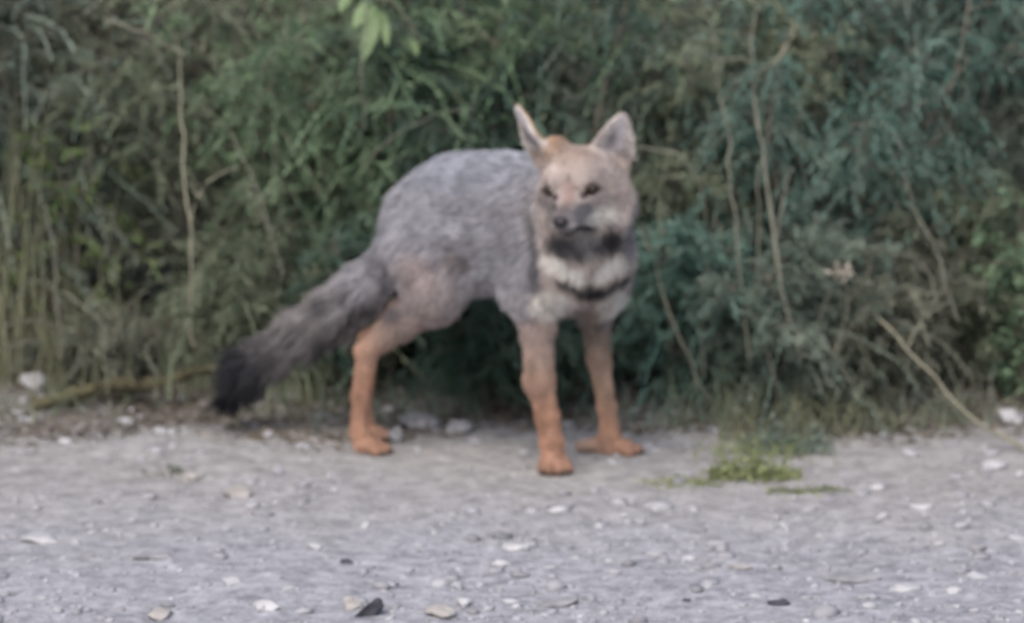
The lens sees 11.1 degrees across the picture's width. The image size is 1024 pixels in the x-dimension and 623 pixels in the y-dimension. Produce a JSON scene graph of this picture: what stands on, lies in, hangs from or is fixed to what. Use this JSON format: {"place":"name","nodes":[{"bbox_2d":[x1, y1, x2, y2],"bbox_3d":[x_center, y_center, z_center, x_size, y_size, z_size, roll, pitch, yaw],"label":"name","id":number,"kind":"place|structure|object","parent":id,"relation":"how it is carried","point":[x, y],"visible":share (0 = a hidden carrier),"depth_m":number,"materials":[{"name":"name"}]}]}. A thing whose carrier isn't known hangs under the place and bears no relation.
{"place":"outdoors","nodes":[
{"label":"outdoors","id":0,"kind":"place"},
{"bbox_2d":[136,352,161,360],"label":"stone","id":1,"kind":"object","parent":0,"point":[151,356],"visible":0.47,"depth_m":7.74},
{"bbox_2d":[0,0,1023,622],"bbox_3d":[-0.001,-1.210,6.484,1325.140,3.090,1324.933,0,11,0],"label":"ground","id":2,"kind":"structure","parent":0,"point":[220,462],"depth_m":6.91,"materials":[{"name":"gravel"}]},
{"bbox_2d":[16,417,31,421],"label":"stone","id":3,"kind":"object","parent":2,"relation":"on","point":[29,419],"visible":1,"depth_m":7.48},
{"bbox_2d":[19,372,48,390],"bbox_3d":[-0.700,0.105,7.670,0.045,0.033,0.028,0,11,0],"label":"stone","id":4,"kind":"object","parent":2,"relation":"on","point":[26,379],"visible":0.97,"depth_m":7.66,"materials":[{"name":"stone"}]},
{"bbox_2d":[0,66,70,388],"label":"grass tuft","id":5,"kind":"object","parent":2,"relation":"on","point":[7,300],"visible":0.94,"depth_m":7.66,"materials":[{"name":"plant"}]},
{"bbox_2d":[19,532,58,543],"bbox_3d":[-0.611,0.295,6.788,0.054,0.014,0.050,0,11,0],"label":"stone","id":6,"kind":"object","parent":2,"relation":"on","point":[42,538],"visible":1,"depth_m":6.77,"materials":[{"name":"stone"}]},
{"bbox_2d":[0,375,144,424],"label":"grass tuft","id":7,"kind":"object","parent":2,"relation":"on","point":[57,407],"visible":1,"depth_m":7.52,"materials":[{"name":"green plant"}]},
{"bbox_2d":[43,204,117,357],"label":"dry stalk","id":8,"kind":"object","parent":2,"relation":"on","point":[72,298],"visible":1,"depth_m":7.58,"materials":[{"name":"plant"}]},
{"bbox_2d":[0,111,166,335],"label":"leafy bush","id":9,"kind":"object","parent":2,"relation":"on","point":[70,238],"visible":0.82,"depth_m":7.77,"materials":[{"name":"green plant"}]},
{"bbox_2d":[0,272,214,437],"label":"grass tuft","id":10,"kind":"object","parent":2,"relation":"on","point":[108,352],"visible":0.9,"depth_m":7.62,"materials":[{"name":"green plant"}]},
{"bbox_2d":[0,0,237,327],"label":"feathery bush","id":11,"kind":"object","parent":2,"relation":"on","point":[7,98],"visible":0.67,"depth_m":7.77,"materials":[{"name":"green plant"}]},
{"bbox_2d":[30,363,217,409],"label":"fallen branch","id":12,"kind":"object","parent":2,"relation":"on","point":[146,384],"visible":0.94,"depth_m":7.58,"materials":[{"name":"wood"}]},
{"bbox_2d":[116,417,131,422],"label":"stone","id":13,"kind":"object","parent":2,"relation":"on","point":[122,419],"visible":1,"depth_m":7.47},
{"bbox_2d":[0,230,269,400],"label":"grass tuft","id":14,"kind":"object","parent":2,"relation":"on","point":[60,375],"visible":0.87,"depth_m":7.63,"materials":[{"name":"plant"}]},
{"bbox_2d":[132,552,170,559],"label":"stone","id":15,"kind":"object","parent":2,"relation":"on","point":[154,556],"visible":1,"depth_m":6.67,"materials":[{"name":"stone"}]},
{"bbox_2d":[147,607,173,620],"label":"stone","id":16,"kind":"object","parent":2,"relation":"on","point":[159,614],"visible":1,"depth_m":6.41,"materials":[{"name":"stone"}]},
{"bbox_2d":[141,464,194,476],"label":"leafy weed","id":17,"kind":"object","parent":2,"relation":"on","point":[171,471],"visible":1,"depth_m":7.15,"materials":[{"name":"green plant"}]},
{"bbox_2d":[0,0,348,303],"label":"feathery bush","id":18,"kind":"object","parent":2,"relation":"on","point":[74,18],"visible":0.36,"depth_m":7.84,"materials":[{"name":"green plant"}]},
{"bbox_2d":[173,537,182,540],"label":"stone","id":19,"kind":"object","parent":2,"relation":"on","point":[178,539],"visible":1,"depth_m":6.77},
{"bbox_2d":[180,471,204,480],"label":"stone","id":20,"kind":"object","parent":2,"relation":"on","point":[191,476],"visible":1,"depth_m":7.12,"materials":[{"name":"stone"}]},
{"bbox_2d":[17,0,377,318],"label":"feathery bush","id":21,"kind":"object","parent":2,"relation":"on","point":[145,100],"visible":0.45,"depth_m":7.78,"materials":[{"name":"green plant"}]},
{"bbox_2d":[102,19,186,54],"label":"dry stalk","id":22,"kind":"object","parent":21,"relation":"on","point":[143,32],"visible":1,"depth_m":7.54,"materials":[{"name":"plant"}]},
{"bbox_2d":[122,277,284,406],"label":"grass tuft","id":23,"kind":"object","parent":2,"relation":"on","point":[186,360],"visible":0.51,"depth_m":7.64,"materials":[{"name":"green plant"}]},
{"bbox_2d":[171,0,238,346],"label":"dry stalk","id":24,"kind":"object","parent":2,"relation":"on","point":[190,216],"visible":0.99,"depth_m":7.49,"materials":[{"name":"plant"}]},
{"bbox_2d":[221,576,241,584],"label":"stone","id":25,"kind":"object","parent":2,"relation":"on","point":[233,580],"visible":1,"depth_m":6.56,"materials":[{"name":"stone"}]},
{"bbox_2d":[222,485,251,497],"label":"stone","id":26,"kind":"object","parent":2,"relation":"on","point":[239,491],"visible":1,"depth_m":7.01,"materials":[{"name":"stone"}]},
{"bbox_2d":[174,373,350,423],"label":"grass tuft","id":27,"kind":"object","parent":2,"relation":"on","point":[289,411],"visible":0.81,"depth_m":7.53,"materials":[{"name":"plant"}]},
{"bbox_2d":[253,599,279,610],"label":"stone","id":28,"kind":"object","parent":2,"relation":"on","point":[270,605],"visible":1,"depth_m":6.44,"materials":[{"name":"stone"}]},
{"bbox_2d":[134,175,422,409],"bbox_3d":[-0.341,-0.034,7.594,0.428,0.325,0.516,0,11,0],"label":"feathery bush","id":29,"kind":"object","parent":2,"relation":"on","point":[243,298],"visible":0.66,"depth_m":7.62,"materials":[{"name":"green plant"}]},
{"bbox_2d":[149,330,419,408],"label":"grass tuft","id":30,"kind":"object","parent":2,"relation":"on","point":[306,384],"visible":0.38,"depth_m":7.61,"materials":[{"name":"green plant"}]},
{"bbox_2d":[272,389,298,399],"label":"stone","id":31,"kind":"object","parent":2,"relation":"on","point":[275,395],"visible":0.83,"depth_m":7.62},
{"bbox_2d":[32,0,546,382],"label":"feathery bush","id":32,"kind":"object","parent":2,"relation":"on","point":[255,140],"visible":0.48,"depth_m":7.68,"materials":[{"name":"green plant"}]},
{"bbox_2d":[220,121,284,275],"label":"dry stalk","id":33,"kind":"object","parent":32,"relation":"attached to","point":[275,250],"visible":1,"depth_m":7.49,"materials":[{"name":"plant"}]},
{"bbox_2d":[307,543,321,549],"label":"stone","id":34,"kind":"object","parent":2,"relation":"on","point":[316,546],"visible":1,"depth_m":6.74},
{"bbox_2d":[340,558,353,564],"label":"stone","id":35,"kind":"object","parent":2,"relation":"on","point":[346,561],"visible":1,"depth_m":6.66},
{"bbox_2d":[234,210,466,408],"bbox_3d":[-0.195,-0.021,7.641,0.372,0.280,0.379,-7,13,-32],"label":"feathery bush","id":36,"kind":"object","parent":2,"relation":"on","point":[340,251],"visible":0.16,"depth_m":7.60,"materials":[{"name":"green plant"}]},
{"bbox_2d":[343,596,362,609],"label":"stone","id":37,"kind":"object","parent":2,"relation":"on","point":[351,603],"visible":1,"depth_m":6.44,"materials":[{"name":"stone"}]},
{"bbox_2d":[355,598,383,617],"bbox_3d":[-0.174,0.365,6.414,0.036,0.036,0.024,0,11,0],"label":"stone","id":38,"kind":"object","parent":2,"relation":"on","point":[375,606],"visible":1,"depth_m":6.40,"materials":[{"name":"stone"}]},
{"bbox_2d":[387,426,402,442],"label":"stone","id":39,"kind":"object","parent":2,"relation":"on","point":[395,433],"visible":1,"depth_m":7.35,"materials":[{"name":"stone"}]},
{"bbox_2d":[317,361,522,426],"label":"grass tuft","id":40,"kind":"object","parent":2,"relation":"on","point":[403,407],"visible":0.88,"depth_m":7.51,"materials":[{"name":"green plant"}]},
{"bbox_2d":[398,410,441,430],"bbox_3d":[-0.129,0.158,7.462,0.052,0.031,0.060,-8,14,-36],"label":"stone","id":41,"kind":"object","parent":2,"relation":"on","point":[420,421],"visible":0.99,"depth_m":7.45,"materials":[{"name":"stone"}]},
{"bbox_2d":[201,104,645,475],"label":"fox","id":42,"kind":"object","parent":2,"relation":"on","point":[536,240],"visible":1,"depth_m":7.18,"materials":[{"name":"grey"}]},
{"bbox_2d":[174,0,673,361],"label":"feathery bush","id":43,"kind":"object","parent":2,"relation":"on","point":[503,42],"visible":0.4,"depth_m":7.59,"materials":[{"name":"green plant"}]},
{"bbox_2d":[359,0,368,128],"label":"dry stalk","id":44,"kind":"object","parent":43,"relation":"attached to","point":[363,110],"visible":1,"depth_m":7.47,"materials":[{"name":"plant"}]},
{"bbox_2d":[362,108,472,165],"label":"dry stalk","id":45,"kind":"object","parent":43,"relation":"attached to","point":[375,151],"visible":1,"depth_m":7.48,"materials":[{"name":"plant"}]},
{"bbox_2d":[425,604,455,618],"bbox_3d":[-0.086,0.366,6.402,0.038,0.015,0.031,7,13,33],"label":"stone","id":46,"kind":"object","parent":2,"relation":"on","point":[442,611],"visible":1,"depth_m":6.39,"materials":[{"name":"stone"}]},
{"bbox_2d":[444,419,472,434],"bbox_3d":[-0.076,0.166,7.428,0.042,0.026,0.039,0,11,0],"label":"stone","id":47,"kind":"object","parent":2,"relation":"on","point":[453,427],"visible":1,"depth_m":7.42,"materials":[{"name":"stone"}]},
{"bbox_2d":[457,597,471,605],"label":"stone","id":48,"kind":"object","parent":2,"relation":"on","point":[461,601],"visible":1,"depth_m":6.44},
{"bbox_2d":[300,332,629,411],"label":"grass tuft","id":49,"kind":"object","parent":2,"relation":"on","point":[412,391],"visible":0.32,"depth_m":7.57,"materials":[{"name":"green plant"}]},
{"bbox_2d":[313,297,635,435],"bbox_3d":[-0.063,0.002,7.509,0.438,0.287,0.580,4,12,18],"label":"feathery bush","id":50,"kind":"object","parent":2,"relation":"on","point":[481,347],"visible":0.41,"depth_m":7.49,"materials":[{"name":"green plant"}]},
{"bbox_2d":[281,0,728,407],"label":"feathery bush","id":51,"kind":"object","parent":2,"relation":"on","point":[512,141],"visible":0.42,"depth_m":7.60,"materials":[{"name":"green plant"}]},
{"bbox_2d":[339,0,419,62],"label":"broad leaf sprig","id":52,"kind":"object","parent":51,"relation":"attached to","point":[377,20],"visible":1,"depth_m":7.48,"materials":[{"name":"green plant"}]},
{"bbox_2d":[0,300,1023,453],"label":"leaf litter","id":53,"kind":"object","parent":2,"relation":"on","point":[35,428],"visible":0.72,"depth_m":7.48,"materials":[{"name":"plant"}]},
{"bbox_2d":[0,0,1023,287],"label":"undergrowth","id":54,"kind":"object","parent":2,"relation":"on","point":[718,2],"visible":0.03,"depth_m":8.14,"materials":[{"name":"green plant"}]},
{"bbox_2d":[503,543,529,550],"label":"stone","id":55,"kind":"object","parent":2,"relation":"on","point":[513,546],"visible":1,"depth_m":6.74,"materials":[{"name":"stone"}]},
{"bbox_2d":[334,0,752,228],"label":"feathery bush","id":56,"kind":"object","parent":2,"relation":"on","point":[542,23],"visible":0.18,"depth_m":7.65,"materials":[{"name":"green plant"}]},
{"bbox_2d":[533,597,578,607],"bbox_3d":[0.054,0.360,6.475,0.058,0.013,0.044,0,11,0],"label":"stone","id":57,"kind":"object","parent":2,"relation":"on","point":[565,602],"visible":1,"depth_m":6.46,"materials":[{"name":"stone"}]},
{"bbox_2d":[546,503,572,509],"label":"stone","id":58,"kind":"object","parent":2,"relation":"on","point":[558,505],"visible":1,"depth_m":6.96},
{"bbox_2d":[505,207,687,435],"bbox_3d":[0.091,-0.024,7.611,0.376,0.298,0.414,10,15,43],"label":"feathery bush","id":59,"kind":"object","parent":2,"relation":"on","point":[571,326],"visible":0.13,"depth_m":7.58,"materials":[{"name":"green plant"}]},
{"bbox_2d":[620,513,627,517],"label":"stone","id":60,"kind":"object","parent":2,"relation":"on","point":[623,514],"visible":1,"depth_m":6.91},
{"bbox_2d":[573,378,735,432],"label":"grass tuft","id":61,"kind":"object","parent":2,"relation":"on","point":[652,415],"visible":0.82,"depth_m":7.47,"materials":[{"name":"green plant"}]},
{"bbox_2d":[401,0,912,370],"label":"feathery bush","id":62,"kind":"object","parent":2,"relation":"on","point":[577,76],"visible":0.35,"depth_m":7.67,"materials":[{"name":"green plant"}]},
{"bbox_2d":[635,473,727,489],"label":"leafy weed","id":63,"kind":"object","parent":2,"relation":"on","point":[702,482],"visible":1,"depth_m":7.10,"materials":[{"name":"green plant"}]},
{"bbox_2d":[640,223,725,417],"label":"dry stalk","id":64,"kind":"object","parent":2,"relation":"on","point":[678,336],"visible":0.98,"depth_m":7.43,"materials":[{"name":"plant"}]},
{"bbox_2d":[566,169,803,419],"bbox_3d":[0.211,-0.033,7.599,0.384,0.320,0.522,-8,13,-34],"label":"feathery bush","id":65,"kind":"object","parent":2,"relation":"on","point":[685,257],"visible":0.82,"depth_m":7.50,"materials":[{"name":"green plant"}]},
{"bbox_2d":[635,146,708,230],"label":"dry stalk","id":66,"kind":"object","parent":65,"relation":"on","point":[677,154],"visible":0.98,"depth_m":7.46,"materials":[{"name":"plant"}]},
{"bbox_2d":[480,0,916,279],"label":"feathery bush","id":67,"kind":"object","parent":2,"relation":"on","point":[805,45],"visible":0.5,"depth_m":7.62,"materials":[{"name":"green plant"}]},
{"bbox_2d":[699,191,719,376],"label":"dry stalk","id":68,"kind":"object","parent":2,"relation":"on","point":[702,343],"visible":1,"depth_m":7.45,"materials":[{"name":"plant"}]},
{"bbox_2d":[621,359,827,438],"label":"grass tuft","id":69,"kind":"object","parent":2,"relation":"on","point":[718,409],"visible":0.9,"depth_m":7.43,"materials":[{"name":"green plant"}]},
{"bbox_2d":[702,0,750,358],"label":"dry stalk","id":70,"kind":"object","parent":2,"relation":"on","point":[737,249],"visible":0.98,"depth_m":7.43,"materials":[{"name":"plant"}]},
{"bbox_2d":[728,564,752,569],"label":"stone","id":71,"kind":"object","parent":2,"relation":"on","point":[742,566],"visible":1,"depth_m":6.64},
{"bbox_2d":[658,426,835,466],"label":"grass tuft","id":72,"kind":"object","parent":2,"relation":"on","point":[736,452],"visible":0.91,"depth_m":7.26,"materials":[{"name":"green plant"}]},
{"bbox_2d":[699,449,802,482],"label":"leafy weed","id":73,"kind":"object","parent":2,"relation":"on","point":[760,466],"visible":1,"depth_m":7.13,"materials":[{"name":"green plant"}]},
{"bbox_2d":[681,379,849,446],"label":"grass tuft","id":74,"kind":"object","parent":2,"relation":"on","point":[786,425],"visible":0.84,"depth_m":7.37,"materials":[{"name":"plant"}]},
{"bbox_2d":[756,67,781,384],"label":"dry stalk","id":75,"kind":"object","parent":2,"relation":"on","point":[770,363],"visible":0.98,"depth_m":7.42,"materials":[{"name":"plant"}]},
{"bbox_2d":[750,0,804,358],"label":"dry stalk","id":76,"kind":"object","parent":2,"relation":"on","point":[799,351],"visible":0.99,"depth_m":7.42,"materials":[{"name":"plant"}]},
{"bbox_2d":[767,599,789,605],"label":"stone","id":77,"kind":"object","parent":2,"relation":"on","point":[780,602],"visible":1,"depth_m":6.43,"materials":[{"name":"stone"}]},
{"bbox_2d":[729,403,834,457],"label":"leafy weed","id":78,"kind":"object","parent":2,"relation":"on","point":[799,447],"visible":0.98,"depth_m":7.29,"materials":[{"name":"green plant"}]},
{"bbox_2d":[662,258,930,414],"bbox_3d":[0.386,0.011,7.574,0.504,0.244,0.354,4,12,19],"label":"grass tuft","id":79,"kind":"object","parent":2,"relation":"on","point":[741,404],"visible":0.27,"depth_m":7.54,"materials":[{"name":"plant"}]},
{"bbox_2d":[663,196,933,443],"bbox_3d":[0.414,-0.001,7.495,0.365,0.296,0.530,-3,11,-14],"label":"feathery bush","id":80,"kind":"object","parent":2,"relation":"on","point":[809,284],"visible":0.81,"depth_m":7.47,"materials":[{"name":"green plant"}]},
{"bbox_2d":[822,260,853,283],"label":"withered flower","id":81,"kind":"object","parent":80,"relation":"attached to","point":[841,270],"visible":1,"depth_m":7.39,"materials":[{"name":"beige plant"}]},
{"bbox_2d":[596,0,1023,397],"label":"feathery bush","id":82,"kind":"object","parent":2,"relation":"on","point":[885,119],"visible":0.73,"depth_m":7.59,"materials":[{"name":"green plant"}]},
{"bbox_2d":[723,24,797,102],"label":"dry stalk","id":83,"kind":"object","parent":82,"relation":"on","point":[784,49],"visible":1,"depth_m":7.47,"materials":[{"name":"plant"}]},
{"bbox_2d":[765,483,854,496],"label":"leafy weed","id":84,"kind":"object","parent":2,"relation":"on","point":[811,491],"visible":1,"depth_m":7.05,"materials":[{"name":"green plant"}]},
{"bbox_2d":[685,316,962,421],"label":"grass tuft","id":85,"kind":"object","parent":2,"relation":"on","point":[846,391],"visible":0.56,"depth_m":7.53,"materials":[{"name":"green plant"}]},
{"bbox_2d":[817,287,830,383],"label":"dry stalk","id":86,"kind":"object","parent":2,"relation":"on","point":[819,330],"visible":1,"depth_m":7.41,"materials":[{"name":"plant"}]},
{"bbox_2d":[707,374,971,443],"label":"grass tuft","id":87,"kind":"object","parent":2,"relation":"on","point":[834,420],"visible":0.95,"depth_m":7.43,"materials":[{"name":"plant"}]},
{"bbox_2d":[832,268,867,397],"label":"dry stalk","id":88,"kind":"object","parent":2,"relation":"on","point":[838,354],"visible":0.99,"depth_m":7.42,"materials":[{"name":"plant"}]},
{"bbox_2d":[822,569,880,583],"bbox_3d":[0.427,0.335,6.604,0.074,0.014,0.054,0,11,0],"label":"stone","id":89,"kind":"object","parent":2,"relation":"on","point":[853,576],"visible":1,"depth_m":6.59,"materials":[{"name":"stone"}]},
{"bbox_2d":[698,0,1023,280],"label":"feathery bush","id":90,"kind":"object","parent":2,"relation":"on","point":[937,23],"visible":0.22,"depth_m":7.74,"materials":[{"name":"green plant"}]},
{"bbox_2d":[714,0,1023,325],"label":"feathery bush","id":91,"kind":"object","parent":2,"relation":"on","point":[1011,160],"visible":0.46,"depth_m":7.71,"materials":[{"name":"green plant"}]},
{"bbox_2d":[805,406,932,436],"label":"leafy weed","id":92,"kind":"object","parent":2,"relation":"on","point":[873,425],"visible":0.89,"depth_m":7.44,"materials":[{"name":"green plant"}]},
{"bbox_2d":[753,212,1012,416],"bbox_3d":[0.562,-0.017,7.631,0.426,0.277,0.536,10,15,41],"label":"feathery bush","id":93,"kind":"object","parent":2,"relation":"on","point":[908,295],"visible":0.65,"depth_m":7.52,"materials":[{"name":"green plant"}]},
{"bbox_2d":[849,247,936,307],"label":"dry stalk","id":94,"kind":"object","parent":93,"relation":"on","point":[929,274],"visible":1,"depth_m":7.45,"materials":[{"name":"plant"}]},
{"bbox_2d":[876,512,889,519],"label":"stone","id":95,"kind":"object","parent":2,"relation":"on","point":[884,515],"visible":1,"depth_m":6.90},
{"bbox_2d":[889,582,921,591],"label":"stone","id":96,"kind":"object","parent":2,"relation":"on","point":[904,587],"visible":1,"depth_m":6.54,"materials":[{"name":"stone"}]},
{"bbox_2d":[788,346,1023,425],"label":"grass tuft","id":97,"kind":"object","parent":2,"relation":"on","point":[959,396],"visible":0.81,"depth_m":7.52,"materials":[{"name":"green plant"}]},
{"bbox_2d":[910,504,933,509],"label":"stone","id":98,"kind":"object","parent":2,"relation":"on","point":[923,506],"visible":1,"depth_m":6.96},
{"bbox_2d":[832,279,1023,449],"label":"bare branch","id":99,"kind":"object","parent":2,"relation":"on","point":[965,412],"visible":0.95,"depth_m":7.35,"materials":[{"name":"wood"}]},
{"bbox_2d":[837,166,1023,386],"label":"feathery bush","id":100,"kind":"object","parent":2,"relation":"on","point":[968,357],"visible":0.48,"depth_m":7.61,"materials":[{"name":"green plant"}]},
{"bbox_2d":[902,171,959,321],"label":"dry stalk","id":101,"kind":"object","parent":2,"relation":"on","point":[941,265],"visible":1,"depth_m":7.45,"materials":[{"name":"plant"}]},
{"bbox_2d":[852,378,1017,434],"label":"grass tuft","id":102,"kind":"object","parent":2,"relation":"on","point":[950,417],"visible":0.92,"depth_m":7.46,"materials":[{"name":"green plant"}]},
{"bbox_2d":[934,541,944,545],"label":"stone","id":103,"kind":"object","parent":2,"relation":"on","point":[937,543],"visible":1,"depth_m":6.77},
{"bbox_2d":[946,586,961,592],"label":"stone","id":104,"kind":"object","parent":2,"relation":"on","point":[953,589],"visible":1,"depth_m":6.51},
{"bbox_2d":[967,542,986,551],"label":"stone","id":105,"kind":"object","parent":2,"relation":"on","point":[973,546],"visible":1,"depth_m":6.74,"materials":[{"name":"stone"}]},
{"bbox_2d":[952,188,1023,401],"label":"leafy bush","id":106,"kind":"object","parent":2,"relation":"on","point":[1005,274],"visible":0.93,"depth_m":7.55,"materials":[{"name":"green plant"}]},
{"bbox_2d":[981,460,1008,469],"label":"stone","id":107,"kind":"object","parent":2,"relation":"on","point":[997,464],"visible":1,"depth_m":7.21,"materials":[{"name":"stone"}]},
{"bbox_2d":[996,408,1023,426],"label":"stone","id":108,"kind":"object","parent":2,"relation":"on","point":[1008,416],"visible":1,"depth_m":7.46,"materials":[{"name":"stone"}]},
{"bbox_2d":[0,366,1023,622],"bbox_3d":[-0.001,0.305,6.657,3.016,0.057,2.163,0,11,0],"label":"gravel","id":109,"kind":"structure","parent":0,"point":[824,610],"depth_m":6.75,"materials":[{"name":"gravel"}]}
]}

